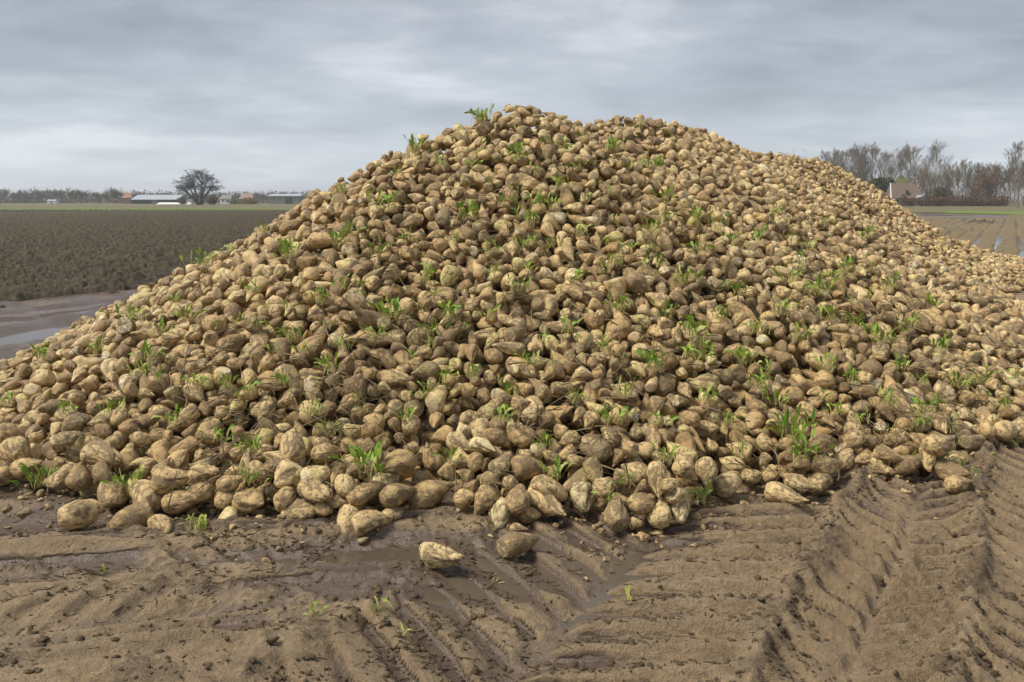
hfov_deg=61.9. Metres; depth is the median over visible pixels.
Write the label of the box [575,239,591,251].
sugar beet
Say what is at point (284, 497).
sugar beet
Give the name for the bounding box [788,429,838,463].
leaf tuft
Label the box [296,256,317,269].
sugar beet
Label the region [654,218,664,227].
leaf tuft
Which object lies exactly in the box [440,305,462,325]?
sugar beet
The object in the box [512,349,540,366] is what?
leaf tuft
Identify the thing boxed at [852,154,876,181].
bare tree
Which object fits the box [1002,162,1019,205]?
slender tree
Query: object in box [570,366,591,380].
sugar beet
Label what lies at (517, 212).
leaf tuft
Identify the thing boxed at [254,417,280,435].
sugar beet
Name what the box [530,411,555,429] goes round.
sugar beet
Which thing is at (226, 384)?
leaf tuft
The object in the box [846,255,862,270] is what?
leaf tuft
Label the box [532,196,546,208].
leaf tuft
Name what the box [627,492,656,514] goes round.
sugar beet
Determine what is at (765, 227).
leaf tuft
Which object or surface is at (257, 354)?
sugar beet
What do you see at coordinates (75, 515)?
sugar beet
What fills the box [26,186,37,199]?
tree
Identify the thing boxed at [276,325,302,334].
leaf tuft
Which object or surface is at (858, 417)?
leaf tuft
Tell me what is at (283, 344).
sugar beet
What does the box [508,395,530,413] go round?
sugar beet
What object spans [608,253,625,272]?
sugar beet
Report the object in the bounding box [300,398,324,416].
leaf tuft
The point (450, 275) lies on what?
sugar beet
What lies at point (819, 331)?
sugar beet
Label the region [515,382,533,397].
sugar beet
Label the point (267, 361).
sugar beet
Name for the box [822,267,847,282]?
leaf tuft
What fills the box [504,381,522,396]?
leaf tuft
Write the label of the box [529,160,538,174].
leaf tuft
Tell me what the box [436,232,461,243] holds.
leaf tuft
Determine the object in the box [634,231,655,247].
sugar beet
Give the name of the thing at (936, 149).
bare tree
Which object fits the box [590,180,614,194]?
leaf tuft
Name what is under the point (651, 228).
leaf tuft
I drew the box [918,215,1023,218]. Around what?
muddy headland
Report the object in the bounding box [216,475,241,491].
sugar beet
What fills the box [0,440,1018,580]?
root scraps
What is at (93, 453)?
sugar beet
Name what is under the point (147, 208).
grass strip
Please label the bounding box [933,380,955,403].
sugar beet
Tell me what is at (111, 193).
tree
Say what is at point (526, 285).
leaf tuft
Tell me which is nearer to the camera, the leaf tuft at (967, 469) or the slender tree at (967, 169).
the leaf tuft at (967, 469)
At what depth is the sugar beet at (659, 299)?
6.73 m
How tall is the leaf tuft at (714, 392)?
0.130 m
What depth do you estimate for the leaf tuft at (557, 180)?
7.78 m
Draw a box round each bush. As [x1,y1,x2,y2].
[176,196,187,204]
[206,195,217,204]
[226,199,237,203]
[234,197,261,203]
[869,176,895,191]
[926,186,952,205]
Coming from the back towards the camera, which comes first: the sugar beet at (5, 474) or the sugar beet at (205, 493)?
the sugar beet at (5, 474)
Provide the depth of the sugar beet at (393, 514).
4.63 m
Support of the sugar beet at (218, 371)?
on the beet heap
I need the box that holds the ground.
[0,290,1023,681]
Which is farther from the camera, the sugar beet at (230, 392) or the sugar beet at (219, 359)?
the sugar beet at (219, 359)
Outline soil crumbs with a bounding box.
[0,442,1023,681]
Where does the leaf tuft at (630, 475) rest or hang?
on the sugar beet at (616, 516)
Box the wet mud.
[916,214,1013,216]
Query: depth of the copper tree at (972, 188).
248.14 m
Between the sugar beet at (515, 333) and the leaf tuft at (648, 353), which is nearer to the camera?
the leaf tuft at (648, 353)
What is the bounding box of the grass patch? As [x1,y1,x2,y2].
[939,211,1023,214]
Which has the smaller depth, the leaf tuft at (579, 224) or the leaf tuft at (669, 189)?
the leaf tuft at (579, 224)
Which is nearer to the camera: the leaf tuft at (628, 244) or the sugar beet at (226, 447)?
the sugar beet at (226, 447)
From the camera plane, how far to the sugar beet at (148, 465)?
5.01 m
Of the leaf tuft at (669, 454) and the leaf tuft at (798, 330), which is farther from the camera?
the leaf tuft at (798, 330)
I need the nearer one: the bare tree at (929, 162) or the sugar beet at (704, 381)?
the sugar beet at (704, 381)
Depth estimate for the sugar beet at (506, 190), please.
7.71 m
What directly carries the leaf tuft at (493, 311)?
on the sugar beet at (483, 336)
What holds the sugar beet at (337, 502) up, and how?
on the sugar beet at (345, 511)
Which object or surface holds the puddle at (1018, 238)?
on the row field at (1010, 231)
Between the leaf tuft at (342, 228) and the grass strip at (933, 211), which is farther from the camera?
the grass strip at (933, 211)
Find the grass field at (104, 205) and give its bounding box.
[0,200,1023,208]
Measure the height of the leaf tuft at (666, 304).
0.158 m
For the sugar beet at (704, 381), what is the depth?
5.96 m
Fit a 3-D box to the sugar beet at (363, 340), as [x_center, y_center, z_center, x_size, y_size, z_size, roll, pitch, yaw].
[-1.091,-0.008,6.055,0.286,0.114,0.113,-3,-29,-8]
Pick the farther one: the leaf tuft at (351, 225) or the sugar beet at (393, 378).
the leaf tuft at (351, 225)
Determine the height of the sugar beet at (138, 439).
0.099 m
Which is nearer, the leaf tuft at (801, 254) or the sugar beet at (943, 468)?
the sugar beet at (943, 468)
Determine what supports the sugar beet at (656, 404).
on the beet heap
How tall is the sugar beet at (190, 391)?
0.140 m
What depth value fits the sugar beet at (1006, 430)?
6.09 m
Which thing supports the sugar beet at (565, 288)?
on the beet heap
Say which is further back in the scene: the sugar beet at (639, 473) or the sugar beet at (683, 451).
the sugar beet at (683, 451)
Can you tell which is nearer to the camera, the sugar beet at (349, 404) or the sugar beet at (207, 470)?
the sugar beet at (207, 470)
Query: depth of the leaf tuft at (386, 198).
7.42 m
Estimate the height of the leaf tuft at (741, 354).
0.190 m
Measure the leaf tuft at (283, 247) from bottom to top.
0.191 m
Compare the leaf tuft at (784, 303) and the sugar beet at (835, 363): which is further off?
the leaf tuft at (784, 303)
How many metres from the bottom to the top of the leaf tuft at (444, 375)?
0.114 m
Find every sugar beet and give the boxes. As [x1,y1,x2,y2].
[0,389,22,407]
[0,422,24,443]
[0,437,30,461]
[0,464,14,485]
[10,458,42,479]
[29,370,55,386]
[34,398,69,414]
[41,462,76,489]
[49,431,78,451]
[57,499,104,530]
[61,412,85,431]
[65,462,92,490]
[71,367,88,382]
[80,441,122,465]
[86,400,105,416]
[87,408,115,429]
[91,461,112,482]
[97,472,127,508]
[102,434,125,450]
[109,500,154,529]
[110,401,128,427]
[114,357,134,376]
[116,317,136,334]
[118,419,137,437]
[126,467,145,502]
[129,350,147,366]
[129,431,151,447]
[131,479,163,513]
[138,410,165,428]
[140,458,157,478]
[146,346,166,371]
[147,373,170,393]
[147,404,171,432]
[147,514,172,533]
[150,465,187,494]
[161,332,179,347]
[161,489,197,513]
[163,386,180,402]
[164,351,180,366]
[165,403,199,429]
[167,449,188,469]
[168,436,199,456]
[180,382,204,402]
[183,324,203,340]
[184,373,214,389]
[186,480,214,502]
[187,463,219,483]
[195,421,219,444]
[202,315,227,333]
[207,351,229,365]
[213,367,231,388]
[214,491,234,509]
[216,334,245,354]
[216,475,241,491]
[218,380,237,397]
[218,505,239,520]
[219,442,232,458]
[231,262,250,282]
[231,488,264,513]
[237,318,262,332]
[237,447,256,484]
[239,384,257,400]
[241,368,257,385]
[246,276,271,301]
[247,460,268,480]
[250,346,266,365]
[253,428,274,445]
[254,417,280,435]
[256,379,283,390]
[257,400,275,420]
[260,354,274,370]
[273,485,296,512]
[274,337,291,360]
[274,364,305,396]
[274,458,302,488]
[279,218,303,235]
[279,391,294,405]
[279,428,305,462]
[281,498,316,519]
[290,353,307,367]
[293,305,308,319]
[295,334,325,361]
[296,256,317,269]
[297,480,332,502]
[299,400,331,423]
[300,465,330,484]
[302,267,319,280]
[303,375,324,391]
[305,304,327,323]
[307,232,343,249]
[310,443,339,464]
[314,502,332,515]
[315,294,334,305]
[329,274,351,296]
[329,495,347,508]
[334,474,355,496]
[336,393,360,415]
[337,504,358,532]
[338,355,354,375]
[340,437,357,454]
[342,287,373,310]
[342,331,376,346]
[343,373,366,398]
[345,463,364,476]
[346,485,373,505]
[350,509,391,536]
[353,306,381,330]
[361,423,383,438]
[362,437,375,453]
[362,472,398,485]
[363,413,384,428]
[378,483,415,507]
[381,263,399,281]
[381,369,412,387]
[381,506,403,520]
[382,449,416,474]
[384,399,404,420]
[391,301,411,318]
[402,413,419,436]
[403,400,423,417]
[404,214,421,227]
[407,327,430,346]
[408,480,454,509]
[410,361,438,382]
[411,345,432,358]
[414,272,433,286]
[419,542,463,568]
[421,257,438,273]
[422,442,445,470]
[425,385,446,412]
[430,425,452,444]
[437,461,457,481]
[440,265,461,286]
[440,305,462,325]
[446,431,472,452]
[451,447,467,468]
[453,488,474,506]
[456,422,470,439]
[460,173,476,185]
[460,383,475,397]
[464,296,481,313]
[464,343,478,362]
[467,452,483,471]
[468,418,488,437]
[469,437,495,452]
[473,327,494,341]
[474,484,499,514]
[475,401,498,421]
[479,471,498,489]
[483,428,505,445]
[484,348,502,364]
[488,451,511,477]
[488,497,510,529]
[489,415,506,430]
[492,342,524,356]
[495,391,510,406]
[496,531,539,557]
[502,155,528,167]
[502,186,518,203]
[502,325,526,341]
[505,357,537,379]
[505,484,529,514]
[506,424,535,447]
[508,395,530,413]
[510,282,528,299]
[510,454,546,480]
[512,257,527,273]
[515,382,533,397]
[518,507,540,523]
[520,176,536,190]
[521,404,538,424]
[527,486,566,515]
[528,378,548,399]
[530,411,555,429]
[531,474,567,501]
[543,450,561,466]
[544,319,572,333]
[544,360,564,379]
[544,405,573,422]
[550,382,571,395]
[558,430,579,445]
[561,280,590,298]
[564,268,582,282]
[566,454,585,467]
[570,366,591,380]
[570,482,594,511]
[572,331,593,347]
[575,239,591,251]
[579,438,611,462]
[581,313,602,329]
[582,457,603,481]
[584,411,600,427]
[592,477,614,498]
[603,231,622,241]
[603,427,619,448]
[603,494,629,531]
[604,277,626,302]
[604,317,631,342]
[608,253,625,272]
[610,407,629,426]
[613,468,640,486]
[621,439,638,457]
[621,462,647,484]
[625,270,652,293]
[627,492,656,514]
[628,361,645,377]
[628,517,642,529]
[630,314,651,330]
[632,341,650,361]
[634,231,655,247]
[637,264,668,284]
[640,393,652,423]
[641,426,660,450]
[645,292,669,310]
[647,461,666,497]
[647,497,670,528]
[648,396,665,414]
[650,451,670,463]
[653,350,677,371]
[654,378,675,396]
[655,234,672,250]
[659,478,683,492]
[664,486,690,503]
[666,441,697,463]
[667,273,685,292]
[669,290,687,305]
[670,500,689,523]
[672,456,697,480]
[675,432,695,465]
[679,411,699,427]
[683,374,719,392]
[689,330,708,360]
[694,419,719,437]
[695,456,717,488]
[706,438,718,452]
[707,308,732,334]
[710,369,733,385]
[711,471,741,497]
[719,456,744,472]
[720,419,746,435]
[723,318,755,347]
[726,442,752,461]
[728,301,758,322]
[729,343,751,365]
[741,469,761,485]
[744,391,768,414]
[745,409,766,430]
[749,379,772,397]
[756,432,773,451]
[761,470,778,483]
[764,481,808,503]
[766,414,794,436]
[774,350,792,366]
[779,386,803,405]
[783,473,820,492]
[787,374,810,393]
[788,454,810,471]
[791,328,810,344]
[797,401,822,421]
[805,347,823,370]
[806,434,832,455]
[807,472,833,494]
[808,324,828,339]
[811,370,835,388]
[811,456,840,476]
[822,353,838,373]
[833,448,854,470]
[842,430,865,451]
[848,371,872,383]
[849,384,874,399]
[851,400,871,422]
[855,449,872,465]
[864,434,882,448]
[867,458,895,474]
[872,445,903,462]
[875,401,893,422]
[883,391,911,418]
[883,433,907,448]
[889,343,907,360]
[890,455,921,474]
[905,312,931,332]
[909,413,931,432]
[910,289,930,301]
[917,309,946,330]
[919,446,935,471]
[921,434,955,456]
[931,457,970,479]
[932,413,948,433]
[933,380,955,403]
[943,370,961,388]
[943,475,971,492]
[945,420,971,446]
[958,434,985,449]
[959,390,975,405]
[978,337,1011,350]
[979,414,996,438]
[993,420,1017,440]
[997,404,1013,419]
[999,371,1023,389]
[1012,417,1023,440]
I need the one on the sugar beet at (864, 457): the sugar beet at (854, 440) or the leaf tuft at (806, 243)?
the sugar beet at (854, 440)
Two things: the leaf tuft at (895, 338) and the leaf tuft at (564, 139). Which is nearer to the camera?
the leaf tuft at (895, 338)
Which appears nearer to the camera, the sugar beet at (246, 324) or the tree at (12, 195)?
the sugar beet at (246, 324)
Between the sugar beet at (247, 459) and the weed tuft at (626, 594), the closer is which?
the weed tuft at (626, 594)
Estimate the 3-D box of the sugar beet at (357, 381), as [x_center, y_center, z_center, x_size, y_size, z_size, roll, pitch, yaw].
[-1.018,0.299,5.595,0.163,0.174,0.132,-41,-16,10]
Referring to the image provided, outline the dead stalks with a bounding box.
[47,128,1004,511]
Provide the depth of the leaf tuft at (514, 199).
7.55 m
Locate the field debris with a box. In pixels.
[0,443,1023,681]
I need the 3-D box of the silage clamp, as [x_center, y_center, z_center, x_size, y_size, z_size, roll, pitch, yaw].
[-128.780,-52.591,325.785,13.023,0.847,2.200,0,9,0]
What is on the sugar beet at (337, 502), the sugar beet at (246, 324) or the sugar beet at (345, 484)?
the sugar beet at (345, 484)
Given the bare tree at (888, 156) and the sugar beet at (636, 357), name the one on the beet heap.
the sugar beet at (636, 357)
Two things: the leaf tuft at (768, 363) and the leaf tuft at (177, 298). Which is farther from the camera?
the leaf tuft at (177, 298)
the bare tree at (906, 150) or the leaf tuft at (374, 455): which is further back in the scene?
the bare tree at (906, 150)
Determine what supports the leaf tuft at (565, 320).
on the beet heap
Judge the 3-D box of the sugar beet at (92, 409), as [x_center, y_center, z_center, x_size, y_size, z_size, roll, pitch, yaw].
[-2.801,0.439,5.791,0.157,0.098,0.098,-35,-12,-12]
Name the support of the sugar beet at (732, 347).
on the beet heap
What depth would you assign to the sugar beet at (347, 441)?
5.14 m
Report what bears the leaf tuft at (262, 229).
on the beet heap
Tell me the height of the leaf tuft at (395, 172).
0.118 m
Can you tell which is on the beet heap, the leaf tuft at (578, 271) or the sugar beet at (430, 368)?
the sugar beet at (430, 368)
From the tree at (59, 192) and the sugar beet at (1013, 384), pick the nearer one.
the sugar beet at (1013, 384)
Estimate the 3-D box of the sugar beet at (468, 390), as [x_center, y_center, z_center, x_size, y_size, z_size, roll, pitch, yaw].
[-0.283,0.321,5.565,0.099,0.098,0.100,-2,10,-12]
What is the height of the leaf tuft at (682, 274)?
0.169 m
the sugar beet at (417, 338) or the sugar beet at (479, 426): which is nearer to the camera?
the sugar beet at (479, 426)
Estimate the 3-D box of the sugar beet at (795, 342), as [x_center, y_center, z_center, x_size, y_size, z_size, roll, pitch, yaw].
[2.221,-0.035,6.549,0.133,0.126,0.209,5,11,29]
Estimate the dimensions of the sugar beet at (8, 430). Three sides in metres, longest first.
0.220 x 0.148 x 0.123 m
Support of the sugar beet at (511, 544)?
on the ground
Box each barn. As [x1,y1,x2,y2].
[130,195,183,203]
[894,176,909,182]
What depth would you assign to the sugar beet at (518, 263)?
6.84 m
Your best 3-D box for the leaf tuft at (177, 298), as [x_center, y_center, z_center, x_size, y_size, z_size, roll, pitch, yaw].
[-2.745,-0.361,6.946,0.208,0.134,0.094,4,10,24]
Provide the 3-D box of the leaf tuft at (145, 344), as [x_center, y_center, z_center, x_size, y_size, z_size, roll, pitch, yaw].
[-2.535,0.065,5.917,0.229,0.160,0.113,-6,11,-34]
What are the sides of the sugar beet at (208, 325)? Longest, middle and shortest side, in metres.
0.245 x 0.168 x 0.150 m
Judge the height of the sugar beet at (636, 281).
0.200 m
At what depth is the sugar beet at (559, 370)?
5.78 m
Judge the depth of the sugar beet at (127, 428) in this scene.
5.38 m
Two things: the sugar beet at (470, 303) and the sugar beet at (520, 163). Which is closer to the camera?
the sugar beet at (470, 303)
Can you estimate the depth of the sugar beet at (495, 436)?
5.13 m
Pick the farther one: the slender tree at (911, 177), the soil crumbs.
the slender tree at (911, 177)
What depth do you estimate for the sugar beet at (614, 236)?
7.41 m
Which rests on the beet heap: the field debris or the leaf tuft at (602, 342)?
the leaf tuft at (602, 342)
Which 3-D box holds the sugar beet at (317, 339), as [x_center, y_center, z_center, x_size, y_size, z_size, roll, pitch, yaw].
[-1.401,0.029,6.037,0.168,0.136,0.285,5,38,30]
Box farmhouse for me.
[884,183,924,205]
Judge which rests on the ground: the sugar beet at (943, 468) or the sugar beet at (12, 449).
the sugar beet at (943, 468)
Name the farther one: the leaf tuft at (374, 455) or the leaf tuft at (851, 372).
the leaf tuft at (851, 372)
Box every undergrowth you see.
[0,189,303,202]
[906,179,1023,204]
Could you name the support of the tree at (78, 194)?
on the grass field at (104, 205)
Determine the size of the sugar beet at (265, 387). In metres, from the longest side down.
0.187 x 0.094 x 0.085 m
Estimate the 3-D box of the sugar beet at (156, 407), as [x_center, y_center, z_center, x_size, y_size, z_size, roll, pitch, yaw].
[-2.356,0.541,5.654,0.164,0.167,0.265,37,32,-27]
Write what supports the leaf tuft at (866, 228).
on the beet heap
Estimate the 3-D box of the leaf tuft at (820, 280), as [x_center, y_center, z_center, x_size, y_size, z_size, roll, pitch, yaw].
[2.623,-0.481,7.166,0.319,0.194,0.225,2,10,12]
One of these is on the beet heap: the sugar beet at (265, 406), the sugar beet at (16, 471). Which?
the sugar beet at (265, 406)
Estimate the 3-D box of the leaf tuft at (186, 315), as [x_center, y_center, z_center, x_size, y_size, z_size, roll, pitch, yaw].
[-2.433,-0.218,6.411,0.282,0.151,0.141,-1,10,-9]
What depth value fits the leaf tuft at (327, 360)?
5.55 m
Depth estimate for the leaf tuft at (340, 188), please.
8.06 m
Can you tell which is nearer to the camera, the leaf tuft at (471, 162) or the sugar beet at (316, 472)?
the sugar beet at (316, 472)
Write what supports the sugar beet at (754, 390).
on the beet heap
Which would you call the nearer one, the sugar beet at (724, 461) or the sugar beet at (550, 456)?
the sugar beet at (550, 456)
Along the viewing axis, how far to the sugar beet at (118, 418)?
5.53 m
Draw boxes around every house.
[121,193,134,203]
[219,195,235,203]
[239,193,257,203]
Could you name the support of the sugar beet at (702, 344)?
on the beet heap
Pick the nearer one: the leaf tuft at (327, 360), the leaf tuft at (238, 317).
the leaf tuft at (327, 360)
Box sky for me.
[0,0,1023,199]
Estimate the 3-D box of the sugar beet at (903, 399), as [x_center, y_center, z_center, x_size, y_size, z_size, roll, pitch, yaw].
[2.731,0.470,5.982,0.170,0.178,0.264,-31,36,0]
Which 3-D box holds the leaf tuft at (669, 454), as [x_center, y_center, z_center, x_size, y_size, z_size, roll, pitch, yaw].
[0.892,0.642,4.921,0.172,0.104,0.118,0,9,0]
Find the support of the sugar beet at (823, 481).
on the ground
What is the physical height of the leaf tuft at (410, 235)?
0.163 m
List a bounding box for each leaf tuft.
[0,390,13,408]
[7,462,58,492]
[30,342,46,359]
[54,399,77,416]
[87,335,105,354]
[95,397,125,415]
[99,303,149,321]
[99,464,142,491]
[125,357,151,377]
[129,339,162,360]
[151,316,172,333]
[151,403,192,425]
[153,363,162,380]
[161,352,172,363]
[163,289,187,303]
[172,303,207,321]
[178,246,213,266]
[180,372,212,386]
[195,423,238,443]
[207,317,226,328]
[216,242,232,252]
[218,372,244,388]
[229,433,265,454]
[232,311,243,323]
[233,380,262,398]
[239,276,259,294]
[241,462,271,484]
[249,317,266,327]
[256,221,266,232]
[259,299,273,309]
[262,343,279,355]
[270,372,299,387]
[273,238,301,259]
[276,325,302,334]
[278,326,302,342]
[290,342,307,354]
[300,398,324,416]
[304,284,330,302]
[314,352,339,372]
[317,418,343,438]
[327,230,346,246]
[328,438,386,480]
[329,273,354,290]
[335,183,345,194]
[338,334,357,349]
[340,226,353,235]
[343,219,366,234]
[352,389,359,400]
[356,278,368,289]
[359,326,393,341]
[365,292,413,321]
[366,188,399,209]
[367,236,395,255]
[388,164,402,175]
[394,406,419,423]
[397,225,416,242]
[402,133,430,153]
[403,348,416,360]
[414,389,425,397]
[416,318,453,336]
[417,379,436,392]
[420,263,439,283]
[421,337,436,348]
[426,289,440,298]
[433,447,461,463]
[435,152,447,167]
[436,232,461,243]
[437,300,462,319]
[437,365,458,383]
[456,198,480,220]
[463,156,482,170]
[464,103,494,123]
[464,362,480,378]
[478,137,491,149]
[478,303,500,319]
[479,237,507,254]
[485,264,497,275]
[486,403,518,423]
[497,192,513,204]
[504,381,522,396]
[505,273,514,288]
[506,140,531,162]
[506,193,523,203]
[512,204,524,219]
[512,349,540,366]
[514,234,530,250]
[517,275,536,291]
[523,234,536,246]
[524,260,537,271]
[525,194,539,203]
[525,207,540,225]
[526,190,549,199]
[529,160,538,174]
[531,430,553,449]
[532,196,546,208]
[539,325,550,341]
[540,136,560,145]
[540,194,563,208]
[540,455,575,480]
[545,235,560,247]
[551,175,570,190]
[558,314,582,334]
[562,135,573,150]
[564,220,592,236]
[567,160,588,170]
[568,268,583,281]
[569,388,590,405]
[574,331,586,341]
[581,192,591,201]
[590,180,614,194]
[590,402,632,425]
[591,489,616,502]
[594,335,611,351]
[601,133,625,152]
[602,292,630,311]
[607,253,621,265]
[610,469,635,486]
[615,376,635,396]
[617,240,639,252]
[635,347,665,371]
[639,223,659,234]
[640,254,651,265]
[641,218,652,230]
[644,154,666,171]
[645,242,660,252]
[648,408,680,426]
[649,252,665,267]
[650,442,679,461]
[651,185,678,201]
[652,299,678,319]
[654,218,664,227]
[659,210,677,221]
[671,264,695,285]
[672,337,714,362]
[674,314,710,341]
[684,233,724,254]
[686,204,710,222]
[688,479,713,506]
[693,268,703,280]
[696,386,717,402]
[706,213,728,225]
[712,303,736,319]
[713,409,744,425]
[719,228,747,244]
[723,339,761,366]
[727,281,747,293]
[728,439,747,457]
[739,316,770,333]
[748,367,774,388]
[749,228,763,241]
[754,223,769,236]
[761,388,789,405]
[762,358,771,370]
[764,403,817,444]
[767,206,783,217]
[769,263,780,273]
[771,294,805,314]
[775,267,805,283]
[781,259,805,270]
[784,231,798,242]
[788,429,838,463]
[791,322,814,342]
[797,236,817,250]
[797,250,803,261]
[806,273,844,294]
[811,353,837,371]
[816,216,832,226]
[816,303,836,320]
[818,386,832,401]
[820,402,845,414]
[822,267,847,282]
[836,259,851,269]
[843,364,863,382]
[845,311,866,330]
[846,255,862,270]
[854,405,869,423]
[858,223,879,238]
[862,321,908,344]
[879,386,899,406]
[881,276,896,289]
[886,332,906,343]
[888,351,911,370]
[897,311,922,327]
[910,390,945,412]
[913,406,926,418]
[915,373,929,383]
[917,293,944,309]
[917,413,931,427]
[924,333,949,352]
[945,421,959,432]
[946,370,975,388]
[961,459,976,475]
[972,364,1013,385]
[984,390,1014,410]
[1000,366,1021,380]
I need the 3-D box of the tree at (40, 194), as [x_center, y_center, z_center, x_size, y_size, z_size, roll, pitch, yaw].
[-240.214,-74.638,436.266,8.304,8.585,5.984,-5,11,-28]
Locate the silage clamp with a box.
[158,202,191,203]
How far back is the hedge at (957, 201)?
236.51 m
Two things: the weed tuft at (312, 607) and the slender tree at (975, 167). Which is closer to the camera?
the weed tuft at (312, 607)
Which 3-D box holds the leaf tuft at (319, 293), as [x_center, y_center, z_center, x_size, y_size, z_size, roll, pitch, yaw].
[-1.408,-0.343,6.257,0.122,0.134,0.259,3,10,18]
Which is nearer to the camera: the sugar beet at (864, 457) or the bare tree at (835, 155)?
the sugar beet at (864, 457)
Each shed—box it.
[47,200,58,203]
[183,196,192,203]
[268,194,305,203]
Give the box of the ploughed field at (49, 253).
[0,209,310,307]
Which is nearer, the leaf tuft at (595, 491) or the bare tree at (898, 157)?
the leaf tuft at (595, 491)
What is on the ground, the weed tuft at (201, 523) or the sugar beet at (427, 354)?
the weed tuft at (201, 523)
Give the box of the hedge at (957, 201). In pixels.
[899,193,1008,205]
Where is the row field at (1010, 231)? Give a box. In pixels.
[919,218,1023,255]
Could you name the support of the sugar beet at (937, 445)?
on the sugar beet at (943, 468)
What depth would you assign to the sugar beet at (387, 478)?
4.85 m
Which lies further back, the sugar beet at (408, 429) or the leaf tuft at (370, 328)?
the leaf tuft at (370, 328)
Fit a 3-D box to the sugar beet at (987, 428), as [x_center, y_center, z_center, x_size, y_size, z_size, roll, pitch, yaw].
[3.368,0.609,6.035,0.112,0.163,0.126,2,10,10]
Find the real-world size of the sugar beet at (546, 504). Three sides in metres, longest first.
0.293 x 0.163 x 0.147 m
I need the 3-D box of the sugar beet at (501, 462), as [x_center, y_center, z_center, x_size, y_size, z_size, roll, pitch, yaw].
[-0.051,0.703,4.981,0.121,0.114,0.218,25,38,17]
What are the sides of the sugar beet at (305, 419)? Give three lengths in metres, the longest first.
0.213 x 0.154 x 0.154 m
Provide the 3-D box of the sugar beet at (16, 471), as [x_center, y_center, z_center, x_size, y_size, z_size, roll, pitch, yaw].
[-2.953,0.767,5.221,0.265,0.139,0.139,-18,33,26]
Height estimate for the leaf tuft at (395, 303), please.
0.204 m
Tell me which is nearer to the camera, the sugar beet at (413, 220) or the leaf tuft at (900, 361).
the leaf tuft at (900, 361)
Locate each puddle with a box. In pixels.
[0,324,70,344]
[272,532,682,635]
[942,219,1023,257]
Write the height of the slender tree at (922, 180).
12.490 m
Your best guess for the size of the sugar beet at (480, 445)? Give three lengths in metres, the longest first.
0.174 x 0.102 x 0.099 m
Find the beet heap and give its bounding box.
[0,104,1023,516]
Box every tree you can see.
[0,188,10,200]
[0,192,6,202]
[5,192,18,201]
[18,189,30,202]
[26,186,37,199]
[33,188,50,202]
[46,188,59,199]
[55,189,63,202]
[60,187,76,202]
[72,190,85,201]
[101,187,121,202]
[102,193,109,202]
[108,189,121,202]
[172,169,225,204]
[820,151,833,165]
[828,146,849,166]
[832,150,856,178]
[842,142,872,175]
[848,144,872,177]
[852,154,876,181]
[859,141,889,180]
[873,151,899,175]
[880,150,910,179]
[885,145,916,180]
[899,144,924,182]
[906,168,917,185]
[908,168,923,185]
[910,169,928,189]
[911,168,930,190]
[913,154,937,191]
[920,139,954,202]
[921,172,936,202]
[936,164,954,188]
[942,162,960,204]
[942,165,966,200]
[946,158,975,195]
[956,162,975,198]
[965,163,979,187]
[966,173,980,201]
[967,162,986,193]
[971,162,1004,201]
[989,161,1005,188]
[998,171,1017,205]
[998,172,1016,197]
[1000,162,1023,205]
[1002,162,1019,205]
[1003,141,1023,207]
[1016,163,1023,188]
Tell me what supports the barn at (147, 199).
on the grass field at (104, 205)
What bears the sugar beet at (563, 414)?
on the beet heap
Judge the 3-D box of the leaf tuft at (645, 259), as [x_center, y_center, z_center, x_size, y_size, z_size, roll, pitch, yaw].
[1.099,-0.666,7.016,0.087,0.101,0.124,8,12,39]
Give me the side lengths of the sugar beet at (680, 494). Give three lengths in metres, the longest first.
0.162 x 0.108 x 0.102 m
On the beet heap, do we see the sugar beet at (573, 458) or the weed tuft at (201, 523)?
the sugar beet at (573, 458)
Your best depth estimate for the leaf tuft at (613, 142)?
8.60 m
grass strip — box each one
[0,208,292,209]
[910,209,1023,214]
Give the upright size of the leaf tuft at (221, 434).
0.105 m
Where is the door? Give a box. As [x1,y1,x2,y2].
[285,198,291,203]
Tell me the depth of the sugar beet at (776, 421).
5.54 m
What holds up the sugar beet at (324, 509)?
on the ground
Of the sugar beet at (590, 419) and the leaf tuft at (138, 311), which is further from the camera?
the leaf tuft at (138, 311)
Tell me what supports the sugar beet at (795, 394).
on the beet heap
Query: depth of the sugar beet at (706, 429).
5.51 m
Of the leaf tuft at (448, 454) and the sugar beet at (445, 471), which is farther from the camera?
the sugar beet at (445, 471)
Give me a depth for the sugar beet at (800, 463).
5.11 m
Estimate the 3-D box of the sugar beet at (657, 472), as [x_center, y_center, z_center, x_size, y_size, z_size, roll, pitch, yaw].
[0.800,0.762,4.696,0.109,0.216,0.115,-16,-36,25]
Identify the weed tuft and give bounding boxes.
[178,512,207,533]
[303,600,327,615]
[370,595,394,614]
[395,623,411,638]
[612,584,638,603]
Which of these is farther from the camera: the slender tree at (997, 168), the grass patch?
the slender tree at (997, 168)
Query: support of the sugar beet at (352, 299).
on the beet heap
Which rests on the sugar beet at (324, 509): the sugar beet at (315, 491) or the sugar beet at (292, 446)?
the sugar beet at (315, 491)
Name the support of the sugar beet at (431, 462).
on the beet heap
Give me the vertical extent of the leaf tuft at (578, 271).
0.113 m
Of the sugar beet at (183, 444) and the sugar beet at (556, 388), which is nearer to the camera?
the sugar beet at (183, 444)
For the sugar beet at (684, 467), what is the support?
on the beet heap
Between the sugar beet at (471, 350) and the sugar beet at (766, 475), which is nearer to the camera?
the sugar beet at (766, 475)
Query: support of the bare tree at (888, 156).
on the grass field at (104, 205)
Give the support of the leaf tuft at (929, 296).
on the sugar beet at (936, 318)
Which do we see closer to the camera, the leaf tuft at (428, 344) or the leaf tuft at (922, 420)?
the leaf tuft at (922, 420)

